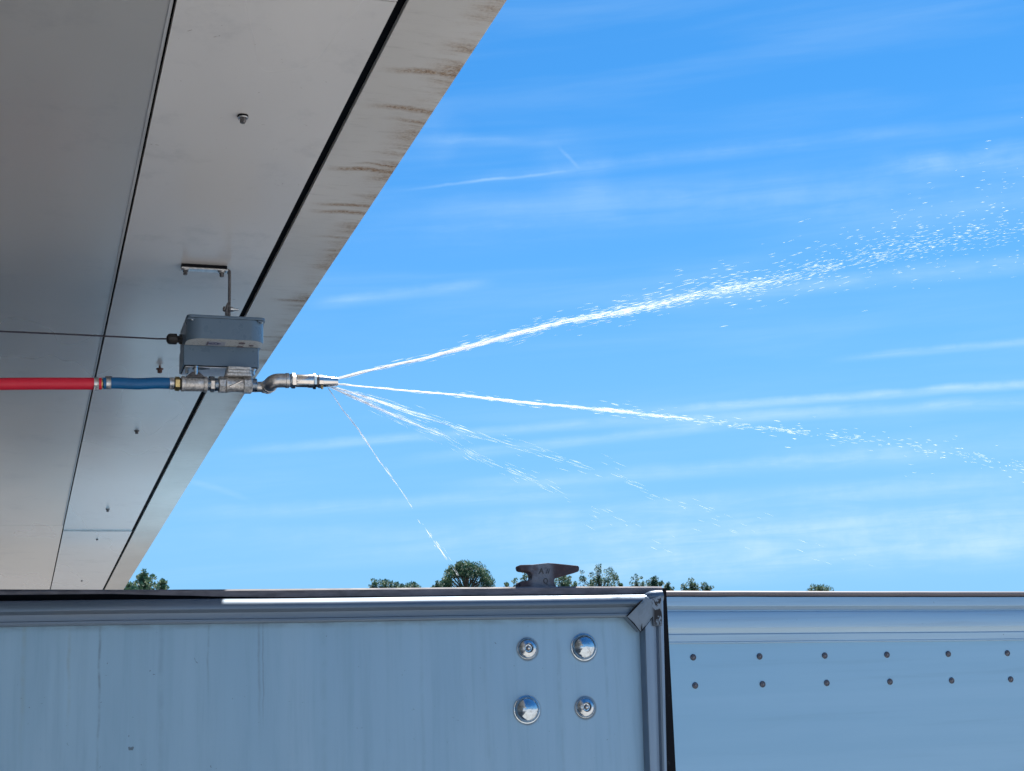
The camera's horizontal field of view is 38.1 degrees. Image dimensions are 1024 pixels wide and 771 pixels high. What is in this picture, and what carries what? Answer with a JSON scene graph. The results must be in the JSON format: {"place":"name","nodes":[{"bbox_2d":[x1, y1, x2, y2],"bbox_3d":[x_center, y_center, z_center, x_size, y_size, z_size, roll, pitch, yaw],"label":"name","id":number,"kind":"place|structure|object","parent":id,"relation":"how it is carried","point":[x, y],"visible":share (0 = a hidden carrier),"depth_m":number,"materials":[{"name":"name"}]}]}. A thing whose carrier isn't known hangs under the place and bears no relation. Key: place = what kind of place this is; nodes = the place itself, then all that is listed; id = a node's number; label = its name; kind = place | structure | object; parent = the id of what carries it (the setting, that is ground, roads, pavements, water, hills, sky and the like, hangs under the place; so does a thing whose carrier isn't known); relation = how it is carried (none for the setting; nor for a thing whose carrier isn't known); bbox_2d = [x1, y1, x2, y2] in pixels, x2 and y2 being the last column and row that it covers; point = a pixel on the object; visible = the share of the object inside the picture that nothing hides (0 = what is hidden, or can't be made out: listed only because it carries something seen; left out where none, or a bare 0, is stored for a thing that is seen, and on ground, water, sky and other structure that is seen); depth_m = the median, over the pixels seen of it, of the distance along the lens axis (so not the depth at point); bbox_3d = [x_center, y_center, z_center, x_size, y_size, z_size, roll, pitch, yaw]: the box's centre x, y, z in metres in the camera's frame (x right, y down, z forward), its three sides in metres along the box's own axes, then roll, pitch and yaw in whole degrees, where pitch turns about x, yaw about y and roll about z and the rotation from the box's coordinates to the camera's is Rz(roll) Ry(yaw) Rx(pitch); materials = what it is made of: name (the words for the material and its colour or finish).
{"place":"outdoors","nodes":[
{"label":"outdoors","id":0,"kind":"place"},
{"bbox_2d":[166,314,264,376],"bbox_3d":[-0.610,-0.073,3.032,0.190,0.107,0.137,2,-14,-18],"label":"valve actuator","id":1,"kind":"object","parent":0,"point":[217,345],"visible":0.98,"depth_m":3.00,"materials":[{"name":"grey metal"}]},
{"bbox_2d":[0,331,166,339],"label":"power cable","id":2,"kind":"object","parent":1,"relation":"attached to","point":[84,335],"visible":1,"depth_m":2.96,"materials":[{"name":"rubber"}]},
{"bbox_2d":[257,373,337,393],"bbox_3d":[-0.441,-0.003,3.039,0.161,0.039,0.066,2,-14,-18],"label":"spray nozzle","id":3,"kind":"object","parent":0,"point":[270,383],"visible":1,"depth_m":3.02,"materials":[{"name":"metal"}]},
{"bbox_2d":[174,366,257,393],"bbox_3d":[-0.600,-0.011,3.005,0.164,0.052,0.042,2,-14,-18],"label":"pipe valve","id":4,"kind":"object","parent":3,"relation":"attached to","point":[237,379],"visible":1,"depth_m":3.00,"materials":[{"name":"silver metal"}]},
{"bbox_2d":[103,376,174,389],"bbox_3d":[-0.747,-0.005,2.954,0.148,0.029,0.025,2,-14,-18],"label":"water hose","id":5,"kind":"object","parent":4,"relation":"attached to","point":[110,382],"visible":1,"depth_m":2.95,"materials":[{"name":"rubber"}]},
{"bbox_2d":[0,377,102,389],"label":"water hose","id":6,"kind":"object","parent":5,"relation":"attached to","point":[53,383],"visible":1,"depth_m":2.89,"materials":[{"name":"rubber"}]},
{"bbox_2d":[328,388,457,574],"bbox_3d":[-0.242,0.191,2.975,0.268,0.419,0.092,-4,-14,8],"label":"water jet","id":7,"kind":"object","parent":3,"relation":"attached to","point":[383,466],"visible":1,"depth_m":2.99},
{"bbox_2d":[327,386,673,551],"bbox_3d":[-0.025,0.175,3.077,0.749,0.372,0.076,0,-14,-9],"label":"water jet","id":8,"kind":"object","parent":3,"relation":"attached to","point":[360,400],"visible":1,"depth_m":3.06},
{"bbox_2d":[334,387,844,559],"bbox_3d":[0.216,0.197,3.170,1.241,0.385,0.069,2,-14,-17],"label":"water jet","id":9,"kind":"object","parent":3,"relation":"attached to","point":[379,401],"visible":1,"depth_m":3.08},
{"bbox_2d":[337,117,1021,379],"bbox_3d":[0.854,-0.489,3.582,2.626,1.077,0.136,2,-14,-18],"label":"water jet","id":10,"kind":"object","parent":3,"relation":"attached to","point":[483,342],"visible":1,"depth_m":3.29},
{"bbox_2d":[338,383,1023,473],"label":"water jet","id":11,"kind":"object","parent":3,"relation":"attached to","point":[489,398],"visible":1,"depth_m":3.20},
{"bbox_2d":[128,0,1023,590],"label":"sky","id":12,"kind":"structure","parent":0,"point":[583,152],"materials":[{"name":"blue"}]},
{"label":"ground","id":13,"kind":"structure","parent":0,"visible":0},
{"bbox_2d":[124,581,139,589],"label":"pine tree","id":14,"kind":"object","parent":13,"relation":"on","point":[129,586],"visible":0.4,"depth_m":86.71,"materials":[{"name":"green plant"}]},
{"bbox_2d":[132,569,160,589],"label":"tree","id":15,"kind":"object","parent":13,"relation":"on","point":[143,580],"visible":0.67,"depth_m":91.84,"materials":[{"name":"green plant"}]},
{"bbox_2d":[155,578,169,589],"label":"pine tree","id":16,"kind":"object","parent":13,"relation":"on","point":[162,582],"visible":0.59,"depth_m":94.08,"materials":[{"name":"green plant"}]},
{"bbox_2d":[0,0,506,589],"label":"canopy","id":17,"kind":"object","parent":13,"relation":"on","point":[258,148],"visible":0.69,"depth_m":2.71,"materials":[{"name":"metal"}]},
{"bbox_2d":[181,263,238,315],"bbox_3d":[-0.628,-0.190,3.079,0.118,0.120,0.025,2,-14,-18],"label":"mounting bracket","id":18,"kind":"object","parent":17,"relation":"attached to","point":[228,309],"visible":0.92,"depth_m":3.08,"materials":[{"name":"metal"}]},
{"bbox_2d":[0,563,675,770],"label":"metal container","id":19,"kind":"object","parent":13,"relation":"on","point":[538,670],"visible":1,"depth_m":2.64,"materials":[{"name":"metal"}]},
{"bbox_2d":[367,578,400,587],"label":"pine tree","id":20,"kind":"object","parent":13,"relation":"on","point":[384,583],"visible":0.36,"depth_m":118.61,"materials":[{"name":"green plant"}]},
{"bbox_2d":[402,581,420,587],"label":"pine tree","id":21,"kind":"object","parent":13,"relation":"on","point":[410,585],"visible":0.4,"depth_m":119.00,"materials":[{"name":"green plant"}]},
{"bbox_2d":[430,580,443,587],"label":"pine tree","id":22,"kind":"object","parent":13,"relation":"on","point":[438,584],"visible":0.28,"depth_m":117.49,"materials":[{"name":"green plant"}]},
{"bbox_2d":[439,560,495,586],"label":"deciduous tree","id":23,"kind":"object","parent":13,"relation":"on","point":[474,572],"visible":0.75,"depth_m":119.18,"materials":[{"name":"green plant"}]},
{"bbox_2d":[0,589,1023,770],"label":"cargo trailer","id":24,"kind":"object","parent":13,"relation":"on","point":[847,680],"visible":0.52,"depth_m":5.23,"materials":[{"name":"metal"}]},
{"bbox_2d":[511,573,527,586],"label":"pine tree","id":25,"kind":"object","parent":13,"relation":"on","point":[523,578],"visible":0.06,"depth_m":125.00,"materials":[{"name":"green plant"}]},
{"bbox_2d":[554,575,573,585],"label":"pine tree","id":26,"kind":"object","parent":13,"relation":"on","point":[565,580],"visible":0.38,"depth_m":119.33,"materials":[{"name":"green plant"}]},
{"bbox_2d":[578,563,619,585],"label":"tree","id":27,"kind":"object","parent":13,"relation":"on","point":[597,580],"visible":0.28,"depth_m":124.39,"materials":[{"name":"green plant"}]},
{"bbox_2d":[629,574,645,585],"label":"pine tree","id":28,"kind":"object","parent":13,"relation":"on","point":[637,583],"visible":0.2,"depth_m":124.01,"materials":[{"name":"green plant"}]},
{"bbox_2d":[646,575,663,585],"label":"pine tree","id":29,"kind":"object","parent":13,"relation":"on","point":[654,581],"visible":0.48,"depth_m":123.79,"materials":[{"name":"green plant"}]},
{"bbox_2d":[663,581,674,590],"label":"pine tree","id":30,"kind":"object","parent":13,"relation":"on","point":[667,586],"visible":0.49,"depth_m":120.77,"materials":[{"name":"green plant"}]},
{"bbox_2d":[680,577,706,590],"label":"tree","id":31,"kind":"object","parent":13,"relation":"on","point":[693,586],"visible":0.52,"depth_m":128.29,"materials":[{"name":"green plant"}]},
{"bbox_2d":[702,585,713,590],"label":"pine tree","id":32,"kind":"object","parent":13,"relation":"on","point":[707,588],"visible":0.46,"depth_m":128.23,"materials":[{"name":"green plant"}]},
{"bbox_2d":[806,584,833,590],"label":"pine tree","id":33,"kind":"object","parent":13,"relation":"on","point":[820,587],"visible":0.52,"depth_m":126.50,"materials":[{"name":"green plant"}]}
]}

